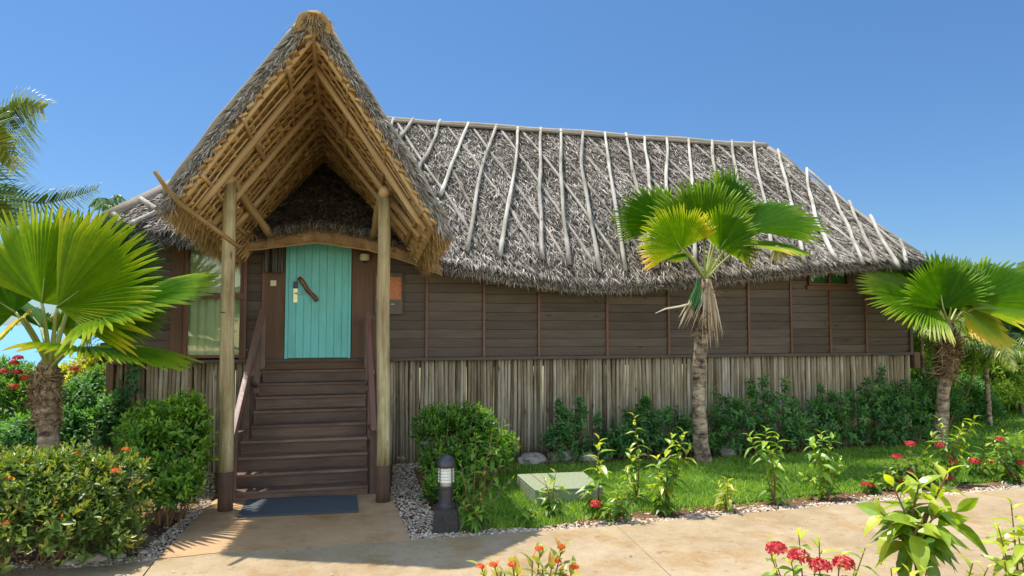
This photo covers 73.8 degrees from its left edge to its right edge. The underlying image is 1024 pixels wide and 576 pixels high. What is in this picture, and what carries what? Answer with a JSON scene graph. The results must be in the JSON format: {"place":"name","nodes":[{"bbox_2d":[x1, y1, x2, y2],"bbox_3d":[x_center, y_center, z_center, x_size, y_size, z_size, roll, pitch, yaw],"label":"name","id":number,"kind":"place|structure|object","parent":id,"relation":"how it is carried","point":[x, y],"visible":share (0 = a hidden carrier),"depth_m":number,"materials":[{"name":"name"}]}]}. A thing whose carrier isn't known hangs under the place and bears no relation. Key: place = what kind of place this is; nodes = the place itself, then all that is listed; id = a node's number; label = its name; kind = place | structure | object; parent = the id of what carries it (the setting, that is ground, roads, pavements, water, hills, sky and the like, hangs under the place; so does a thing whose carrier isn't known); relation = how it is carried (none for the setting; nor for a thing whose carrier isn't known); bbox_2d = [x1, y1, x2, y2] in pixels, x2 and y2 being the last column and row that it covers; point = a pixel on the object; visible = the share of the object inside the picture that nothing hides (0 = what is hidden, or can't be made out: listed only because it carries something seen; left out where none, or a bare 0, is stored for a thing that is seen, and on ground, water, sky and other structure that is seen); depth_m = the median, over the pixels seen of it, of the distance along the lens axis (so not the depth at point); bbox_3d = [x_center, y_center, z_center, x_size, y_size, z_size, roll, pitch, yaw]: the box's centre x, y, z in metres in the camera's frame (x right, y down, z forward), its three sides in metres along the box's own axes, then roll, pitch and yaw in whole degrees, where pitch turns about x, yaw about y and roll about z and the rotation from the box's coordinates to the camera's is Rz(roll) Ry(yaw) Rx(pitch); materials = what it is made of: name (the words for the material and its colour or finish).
{"place":"outdoors","nodes":[
{"label":"outdoors","id":0,"kind":"place"},
{"bbox_2d":[0,326,104,365],"bbox_3d":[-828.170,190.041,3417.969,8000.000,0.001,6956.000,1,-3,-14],"label":"sea","id":1,"kind":"structure","parent":0,"point":[17,335],"depth_m":124.54,"materials":[{"name":"teal liquid"}]},
{"bbox_2d":[0,560,153,575],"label":"path","id":2,"kind":"structure","parent":0,"point":[136,569],"depth_m":5.83,"materials":[{"name":"beige concrete"}]},
{"bbox_2d":[144,526,669,575],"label":"path","id":3,"kind":"structure","parent":0,"point":[602,551],"depth_m":6.16,"materials":[{"name":"beige concrete"}]},
{"bbox_2d":[0,364,988,550],"bbox_3d":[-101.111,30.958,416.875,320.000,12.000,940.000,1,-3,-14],"label":"ground","id":4,"kind":"structure","parent":0,"point":[150,538],"depth_m":12.33,"materials":[{"name":"brown soil"}]},
{"bbox_2d":[58,343,107,445],"bbox_3d":[-7.561,1.889,12.128,1.191,1.819,1.601,3,-4,-43],"label":"yellow croton","id":5,"kind":"object","parent":4,"relation":"on","point":[82,364],"visible":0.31,"depth_m":11.98,"materials":[{"name":"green plant"}]},
{"bbox_2d":[76,298,112,440],"bbox_3d":[-7.493,1.424,12.440,1.303,2.783,1.406,1,-3,-14],"label":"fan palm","id":6,"kind":"object","parent":4,"relation":"on","point":[86,343],"visible":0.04,"depth_m":12.29,"materials":[{"name":"green plant"}]},
{"bbox_2d":[88,194,128,211],"bbox_3d":[-13.937,0.108,23.838,1.764,6.672,1.769,1,-3,-14],"label":"coconut palm","id":7,"kind":"object","parent":4,"relation":"on","point":[104,204],"visible":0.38,"depth_m":23.62,"materials":[{"name":"green plant"}]},
{"bbox_2d":[89,10,927,511],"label":"thatched cottage","id":8,"kind":"structure","parent":4,"relation":"on","point":[507,254],"depth_m":10.59,"materials":[{"name":"brown wood"}]},
{"bbox_2d":[113,344,146,438],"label":"climbing vine","id":9,"kind":"object","parent":8,"relation":"attached to","point":[129,375],"visible":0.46,"depth_m":9.51,"materials":[{"name":"green plant"}]},
{"bbox_2d":[182,246,247,357],"bbox_3d":[-4.302,0.168,9.942,0.850,1.690,0.168,1,-3,-14],"label":"window","id":10,"kind":"structure","parent":8,"relation":"in","point":[201,318],"depth_m":9.95,"materials":[{"name":"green glass"}]},
{"bbox_2d":[270,280,275,285],"bbox_3d":[-3.527,-0.072,10.088,0.082,0.082,0.016,1,-3,-14],"label":"light switch","id":11,"kind":"object","parent":8,"relation":"attached to","point":[272,282],"visible":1,"depth_m":10.08,"materials":[{"name":"beige plastic"}]},
{"bbox_2d":[263,247,283,272],"bbox_3d":[-3.509,-0.408,10.059,0.277,0.385,0.118,1,-3,-14],"label":"wall lamp","id":12,"kind":"object","parent":8,"relation":"attached to","point":[274,260],"visible":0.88,"depth_m":10.01,"materials":[{"name":"brown wood"}]},
{"bbox_2d":[284,244,351,358],"bbox_3d":[-2.887,0.130,10.189,0.945,1.838,0.141,1,-3,-14],"label":"door","id":13,"kind":"structure","parent":8,"relation":"in","point":[318,276],"depth_m":10.20,"materials":[{"name":"teal paint"}]},
{"bbox_2d":[360,254,368,262],"bbox_3d":[-2.238,-0.451,10.356,0.148,0.133,0.154,1,-3,-14],"label":"wall light","id":14,"kind":"object","parent":8,"relation":"attached to","point":[364,258],"visible":1,"depth_m":10.30,"materials":[{"name":"beige glass"}]},
{"bbox_2d":[374,272,402,313],"bbox_3d":[-1.886,0.083,10.438,0.424,0.639,0.093,1,-3,-14],"label":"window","id":15,"kind":"structure","parent":8,"relation":"attached to","point":[396,293],"depth_m":10.44,"materials":[{"name":"metal"}]},
{"bbox_2d":[806,272,851,290],"bbox_3d":[5.723,-0.129,12.367,0.928,0.348,0.130,1,-3,-14],"label":"small window","id":16,"kind":"structure","parent":8,"relation":"in","point":[833,282],"depth_m":12.37,"materials":[{"name":"brown wood"}]},
{"bbox_2d":[0,437,1023,569],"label":"soil","id":17,"kind":"structure","parent":0,"point":[150,528],"depth_m":8.16,"materials":[{"name":"grey gravel"}]},
{"bbox_2d":[0,414,30,449],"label":"bush","id":18,"kind":"object","parent":17,"relation":"on","point":[2,422],"visible":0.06,"depth_m":9.40,"materials":[{"name":"green plant"}]},
{"bbox_2d":[0,363,133,457],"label":"leafy bush","id":19,"kind":"object","parent":17,"relation":"on","point":[86,405],"visible":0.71,"depth_m":9.18,"materials":[{"name":"green plant"}]},
{"bbox_2d":[0,439,157,575],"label":"hedge","id":20,"kind":"object","parent":17,"relation":"on","point":[93,490],"visible":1,"depth_m":5.88,"materials":[{"name":"green plant"}]},
{"bbox_2d":[0,202,220,451],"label":"fan palm","id":21,"kind":"object","parent":17,"relation":"on","point":[78,271],"visible":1,"depth_m":7.66,"materials":[{"name":"green plant"}]},
{"bbox_2d":[138,548,150,554],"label":"rock","id":22,"kind":"object","parent":17,"relation":"on","point":[144,551],"visible":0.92,"depth_m":6.33,"materials":[{"name":"grey stone"}]},
{"bbox_2d":[107,387,219,526],"bbox_3d":[-3.786,1.812,7.311,1.207,1.449,1.292,1,-3,-14],"label":"green bush","id":23,"kind":"object","parent":17,"relation":"on","point":[156,430],"visible":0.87,"depth_m":7.24,"materials":[{"name":"green plant"}]},
{"bbox_2d":[157,492,409,559],"bbox_3d":[-2.340,2.546,7.438,2.264,0.080,2.151,1,-3,-14],"label":"pad","id":24,"kind":"object","parent":17,"relation":"on","point":[210,529],"visible":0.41,"depth_m":6.98,"materials":[{"name":"beige concrete"}]},
{"bbox_2d":[160,540,404,559],"bbox_3d":[-2.096,2.469,6.431,2.264,0.020,0.091,1,-3,-15],"label":"pad joint","id":25,"kind":"object","parent":24,"relation":"on","point":[240,551],"visible":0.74,"depth_m":6.33,"materials":[{"name":"concrete"}]},
{"bbox_2d":[237,495,357,517],"bbox_3d":[-2.455,2.521,7.938,1.289,0.020,0.912,1,-3,-14],"label":"doormat","id":26,"kind":"object","parent":24,"relation":"on","point":[284,506],"visible":1,"depth_m":7.82,"materials":[{"name":"fabric"}]},
{"bbox_2d":[408,399,520,504],"bbox_3d":[-0.530,2.093,8.699,1.514,1.272,1.448,1,-3,-14],"label":"round bush","id":27,"kind":"object","parent":17,"relation":"on","point":[457,422],"visible":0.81,"depth_m":8.69,"materials":[{"name":"green plant"}]},
{"bbox_2d":[451,420,513,533],"bbox_3d":[-0.305,1.966,7.056,0.670,1.221,0.435,1,-3,-14],"label":"leafy shrub","id":28,"kind":"object","parent":17,"relation":"on","point":[473,515],"visible":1,"depth_m":7.00,"materials":[{"name":"green plant"}]},
{"bbox_2d":[11,461,1023,569],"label":"gravel","id":29,"kind":"structure","parent":17,"relation":"on","point":[170,531],"depth_m":7.56,"materials":[{"name":"grey gravel"}]},
{"bbox_2d":[7,562,18,567],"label":"rock","id":30,"kind":"object","parent":29,"relation":"on","point":[14,563],"visible":0.41,"depth_m":5.98,"materials":[{"name":"grey stone"}]},
{"bbox_2d":[64,558,80,565],"bbox_3d":[-3.889,2.436,6.050,0.144,0.080,0.104,1,-3,-14],"label":"rock","id":31,"kind":"object","parent":29,"relation":"on","point":[69,562],"visible":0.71,"depth_m":6.01,"materials":[{"name":"grey stone"}]},
{"bbox_2d":[75,553,107,563],"bbox_3d":[-3.775,2.429,6.120,0.277,0.112,0.156,0,-3,0],"label":"rock","id":32,"kind":"object","parent":29,"relation":"on","point":[99,557],"visible":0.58,"depth_m":6.08,"materials":[{"name":"grey stone"}]},
{"bbox_2d":[432,454,458,535],"bbox_3d":[-0.685,2.138,7.092,0.275,0.802,0.275,0,-3,-4],"label":"bollard light","id":33,"kind":"object","parent":29,"relation":"on","point":[445,518],"visible":0.99,"depth_m":7.01,"materials":[{"name":"plastic"}]},
{"bbox_2d":[466,537,582,575],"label":"young shrub","id":34,"kind":"object","parent":17,"relation":"on","point":[513,563],"visible":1,"depth_m":3.56,"materials":[{"name":"green plant"}]},
{"bbox_2d":[516,499,548,527],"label":"young shrub","id":35,"kind":"object","parent":17,"relation":"on","point":[525,512],"visible":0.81,"depth_m":7.26,"materials":[{"name":"green plant"}]},
{"bbox_2d":[517,452,547,466],"bbox_3d":[0.318,2.628,10.428,0.491,0.242,0.319,1,-3,-14],"label":"rock","id":36,"kind":"object","parent":17,"relation":"on","point":[533,457],"visible":0.77,"depth_m":10.32,"materials":[{"name":"grey stone"}]},
{"bbox_2d":[536,468,574,521],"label":"young shrub","id":37,"kind":"object","parent":17,"relation":"on","point":[555,504],"visible":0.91,"depth_m":7.45,"materials":[{"name":"green plant"}]},
{"bbox_2d":[547,449,578,463],"bbox_3d":[0.784,2.609,10.519,0.521,0.246,0.344,1,-3,-14],"label":"rock","id":38,"kind":"object","parent":17,"relation":"on","point":[569,458],"visible":0.66,"depth_m":10.40,"materials":[{"name":"grey stone"}]},
{"bbox_2d":[536,394,594,464],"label":"skirt shrub","id":39,"kind":"object","parent":17,"relation":"on","point":[566,429],"visible":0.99,"depth_m":10.43,"materials":[{"name":"green plant"}]},
{"bbox_2d":[578,452,597,462],"bbox_3d":[1.203,2.647,10.668,0.328,0.184,0.278,1,-3,-14],"label":"rock","id":40,"kind":"object","parent":17,"relation":"on","point":[589,458],"visible":0.68,"depth_m":10.58,"materials":[{"name":"grey stone"}]},
{"bbox_2d":[575,433,614,516],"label":"young shrub","id":41,"kind":"object","parent":17,"relation":"on","point":[589,488],"visible":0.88,"depth_m":7.68,"materials":[{"name":"green plant"}]},
{"bbox_2d":[590,475,643,522],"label":"young shrub","id":42,"kind":"object","parent":17,"relation":"on","point":[617,511],"visible":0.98,"depth_m":7.33,"materials":[{"name":"green plant"}]},
{"bbox_2d":[586,403,650,460],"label":"skirt shrub","id":43,"kind":"object","parent":17,"relation":"on","point":[616,439],"visible":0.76,"depth_m":10.72,"materials":[{"name":"green plant"}]},
{"bbox_2d":[618,393,670,460],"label":"skirt shrub","id":44,"kind":"object","parent":17,"relation":"on","point":[651,428],"visible":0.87,"depth_m":10.83,"materials":[{"name":"green plant"}]},
{"bbox_2d":[644,427,696,516],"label":"young shrub","id":45,"kind":"object","parent":17,"relation":"on","point":[664,498],"visible":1,"depth_m":7.65,"materials":[{"name":"green plant"}]},
{"bbox_2d":[661,405,722,456],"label":"skirt shrub","id":46,"kind":"object","parent":17,"relation":"on","point":[683,422],"visible":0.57,"depth_m":10.99,"materials":[{"name":"green plant"}]},
{"bbox_2d":[713,476,740,513],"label":"young shrub","id":47,"kind":"object","parent":17,"relation":"on","point":[727,503],"visible":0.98,"depth_m":7.75,"materials":[{"name":"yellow plant"}]},
{"bbox_2d":[716,444,737,456],"bbox_3d":[3.510,2.675,11.175,0.373,0.237,0.314,1,-3,-14],"label":"rock","id":48,"kind":"object","parent":17,"relation":"on","point":[729,451],"visible":0.52,"depth_m":11.05,"materials":[{"name":"grey stone"}]},
{"bbox_2d":[706,377,771,456],"bbox_3d":[3.689,2.096,11.133,1.236,1.303,0.782,1,-3,-14],"label":"skirt shrub","id":49,"kind":"object","parent":17,"relation":"on","point":[736,411],"visible":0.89,"depth_m":11.06,"materials":[{"name":"green plant"}]},
{"bbox_2d":[742,425,793,505],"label":"young shrub","id":50,"kind":"object","parent":17,"relation":"on","point":[776,467],"visible":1,"depth_m":8.12,"materials":[{"name":"green plant"}]},
{"bbox_2d":[751,371,807,453],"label":"skirt shrub","id":51,"kind":"object","parent":17,"relation":"on","point":[774,404],"visible":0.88,"depth_m":11.24,"materials":[{"name":"green plant"}]},
{"bbox_2d":[779,382,853,450],"bbox_3d":[5.136,2.187,11.523,1.465,1.162,0.774,1,-3,-14],"label":"skirt shrub","id":52,"kind":"object","parent":17,"relation":"on","point":[824,410],"visible":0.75,"depth_m":11.41,"materials":[{"name":"green plant"}]},
{"bbox_2d":[761,527,878,575],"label":"flowering plant","id":53,"kind":"object","parent":17,"relation":"on","point":[796,553],"visible":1,"depth_m":3.59,"materials":[{"name":"red plant"}]},
{"bbox_2d":[798,429,845,499],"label":"young shrub","id":54,"kind":"object","parent":17,"relation":"on","point":[828,484],"visible":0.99,"depth_m":8.37,"materials":[{"name":"green plant"}]},
{"bbox_2d":[830,429,851,445],"bbox_3d":[5.861,2.690,12.204,0.534,0.344,0.356,1,-3,-14],"label":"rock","id":55,"kind":"object","parent":17,"relation":"on","point":[847,442],"visible":0.1,"depth_m":12.10,"materials":[{"name":"grey stone"}]},
{"bbox_2d":[816,387,872,449],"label":"skirt shrub","id":56,"kind":"object","parent":17,"relation":"on","point":[847,434],"visible":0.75,"depth_m":11.70,"materials":[{"name":"green plant"}]},
{"bbox_2d":[852,375,920,446],"bbox_3d":[6.585,2.177,12.126,1.254,1.251,0.854,1,-3,-14],"label":"skirt shrub","id":57,"kind":"object","parent":17,"relation":"on","point":[879,416],"visible":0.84,"depth_m":11.99,"materials":[{"name":"green plant"}]},
{"bbox_2d":[874,467,906,490],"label":"young shrub","id":58,"kind":"object","parent":17,"relation":"on","point":[896,484],"visible":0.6,"depth_m":8.85,"materials":[{"name":"green plant"}]},
{"bbox_2d":[876,441,930,487],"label":"young shrub","id":59,"kind":"object","parent":17,"relation":"on","point":[911,468],"visible":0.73,"depth_m":9.02,"materials":[{"name":"green plant"}]},
{"bbox_2d":[873,363,937,443],"bbox_3d":[7.086,2.078,12.265,1.304,1.466,0.889,1,-3,-14],"label":"skirt shrub","id":60,"kind":"object","parent":17,"relation":"on","point":[913,430],"visible":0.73,"depth_m":12.22,"materials":[{"name":"green plant"}]},
{"bbox_2d":[855,462,987,575],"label":"young shrub","id":61,"kind":"object","parent":17,"relation":"on","point":[923,543],"visible":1,"depth_m":3.84,"materials":[{"name":"green plant"}]},
{"bbox_2d":[916,455,948,485],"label":"young shrub","id":62,"kind":"object","parent":17,"relation":"on","point":[925,471],"visible":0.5,"depth_m":8.99,"materials":[{"name":"green plant"}]},
{"bbox_2d":[879,552,995,575],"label":"young shrub","id":63,"kind":"object","parent":17,"relation":"on","point":[913,573],"visible":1,"depth_m":3.44,"materials":[{"name":"green plant"}]},
{"bbox_2d":[856,250,1023,449],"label":"fan palm","id":64,"kind":"object","parent":17,"relation":"on","point":[935,293],"visible":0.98,"depth_m":11.36,"materials":[{"name":"green plant"}]},
{"bbox_2d":[960,442,996,477],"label":"young shrub","id":65,"kind":"object","parent":17,"relation":"on","point":[976,461],"visible":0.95,"depth_m":9.45,"materials":[{"name":"green plant"}]},
{"bbox_2d":[981,452,1004,474],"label":"young shrub","id":66,"kind":"object","parent":17,"relation":"on","point":[995,470],"visible":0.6,"depth_m":9.60,"materials":[{"name":"green plant"}]},
{"bbox_2d":[973,495,1023,575],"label":"young shrub","id":67,"kind":"object","parent":17,"relation":"on","point":[1007,563],"visible":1,"depth_m":3.80,"materials":[{"name":"green plant"}]},
{"bbox_2d":[984,429,1023,484],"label":"young shrub","id":68,"kind":"object","parent":17,"relation":"on","point":[1012,471],"visible":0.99,"depth_m":9.18,"materials":[{"name":"green plant"}]},
{"bbox_2d":[0,403,1023,449],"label":"lawn","id":69,"kind":"structure","parent":0,"point":[11,415],"depth_m":13.99,"materials":[{"name":"plant"}]},
{"bbox_2d":[0,354,34,422],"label":"flowering bush","id":70,"kind":"object","parent":69,"relation":"on","point":[9,382],"visible":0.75,"depth_m":10.73,"materials":[{"name":"green plant"}]},
{"bbox_2d":[0,354,74,415],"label":"garden bush","id":71,"kind":"object","parent":69,"relation":"on","point":[8,408],"visible":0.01,"depth_m":15.97,"materials":[{"name":"green plant"}]},
{"bbox_2d":[0,85,103,240],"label":"coconut palm","id":72,"kind":"object","parent":69,"relation":"on","point":[27,107],"visible":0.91,"depth_m":8.76,"materials":[{"name":"green plant"}]},
{"bbox_2d":[910,367,968,430],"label":"garden bush","id":73,"kind":"object","parent":69,"relation":"on","point":[956,405],"visible":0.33,"depth_m":13.83,"materials":[{"name":"green plant"}]},
{"bbox_2d":[910,326,997,422],"bbox_3d":[9.110,1.728,14.887,2.178,2.474,2.146,1,-3,-14],"label":"garden bush","id":74,"kind":"object","parent":69,"relation":"on","point":[975,363],"visible":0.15,"depth_m":14.42,"materials":[{"name":"green plant"}]},
{"bbox_2d":[913,318,999,424],"bbox_3d":[8.720,1.725,14.443,2.546,2.398,2.459,1,-3,-14],"label":"feather palm","id":75,"kind":"object","parent":69,"relation":"on","point":[960,322],"visible":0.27,"depth_m":14.18,"materials":[{"name":"green plant"}]},
{"bbox_2d":[924,332,1023,409],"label":"garden bush","id":76,"kind":"object","parent":69,"relation":"on","point":[1005,393],"visible":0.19,"depth_m":15.86,"materials":[{"name":"green plant"}]},
{"bbox_2d":[927,335,1023,425],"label":"feather palm","id":77,"kind":"object","parent":69,"relation":"on","point":[1015,354],"visible":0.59,"depth_m":14.18,"materials":[{"name":"green plant"}]},
{"bbox_2d":[950,372,1006,422],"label":"garden bush","id":78,"kind":"object","parent":69,"relation":"on","point":[977,405],"visible":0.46,"depth_m":15.09,"materials":[{"name":"green plant"}]},
{"bbox_2d":[954,313,1023,334],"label":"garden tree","id":79,"kind":"object","parent":69,"relation":"on","point":[1016,329],"visible":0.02,"depth_m":19.62,"materials":[{"name":"green plant"}]},
{"bbox_2d":[973,332,1023,413],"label":"feather palm","id":80,"kind":"object","parent":69,"relation":"on","point":[1018,338],"visible":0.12,"depth_m":16.35,"materials":[{"name":"green plant"}]},
{"bbox_2d":[982,362,1023,409],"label":"garden bush","id":81,"kind":"object","parent":69,"relation":"on","point":[993,377],"visible":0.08,"depth_m":16.56,"materials":[{"name":"green plant"}]},
{"bbox_2d":[1010,261,1023,270],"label":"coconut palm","id":82,"kind":"object","parent":69,"relation":"on","point":[1020,264],"visible":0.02,"depth_m":15.42,"materials":[{"name":"green plant"}]},
{"bbox_2d":[0,0,1023,325],"label":"sky","id":83,"kind":"structure","parent":0,"point":[911,111],"materials":[{"name":"blue"}]},
{"bbox_2d":[134,474,964,575],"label":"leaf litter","id":84,"kind":"object","parent":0,"point":[492,521],"visible":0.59,"depth_m":7.85,"materials":[{"name":"brown plant"}]},
{"bbox_2d":[82,407,1023,529],"bbox_3d":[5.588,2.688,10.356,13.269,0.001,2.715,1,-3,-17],"label":"lawn","id":85,"kind":"structure","parent":0,"point":[706,486],"depth_m":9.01,"materials":[{"name":"plant"}]},
{"bbox_2d":[517,472,602,505],"bbox_3d":[0.602,2.511,8.515,0.892,0.236,0.925,1,-3,-14],"label":"cover box","id":86,"kind":"object","parent":85,"relation":"on","point":[534,484],"visible":0.72,"depth_m":8.29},
{"bbox_2d":[619,412,653,503],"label":"young shrub","id":87,"kind":"object","parent":85,"relation":"on","point":[634,477],"visible":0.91,"depth_m":8.13,"materials":[{"name":"green plant"}]},
{"bbox_2d":[609,165,834,465],"bbox_3d":[3.212,0.427,10.525,3.294,4.683,1.774,-1,-3,19],"label":"fan palm","id":88,"kind":"object","parent":85,"relation":"on","point":[724,213],"visible":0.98,"depth_m":10.33,"materials":[{"name":"green plant"}]},
{"bbox_2d":[858,473,885,494],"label":"young shrub","id":89,"kind":"object","parent":85,"relation":"on","point":[870,486],"visible":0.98,"depth_m":8.65,"materials":[{"name":"green plant"}]},
{"bbox_2d":[927,415,983,484],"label":"young shrub","id":90,"kind":"object","parent":85,"relation":"on","point":[950,459],"visible":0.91,"depth_m":9.17,"materials":[{"name":"green plant"}]},
{"bbox_2d":[617,488,1023,575],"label":"path","id":91,"kind":"structure","parent":0,"point":[729,545],"depth_m":6.73,"materials":[{"name":"beige concrete"}]},
{"bbox_2d":[857,433,875,443],"bbox_3d":[6.373,2.718,12.337,0.313,0.254,0.360,-3,-4,40],"label":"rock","id":92,"kind":"object","parent":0,"point":[865,441],"visible":0.23,"depth_m":12.22,"materials":[{"name":"grey stone"}]}
]}

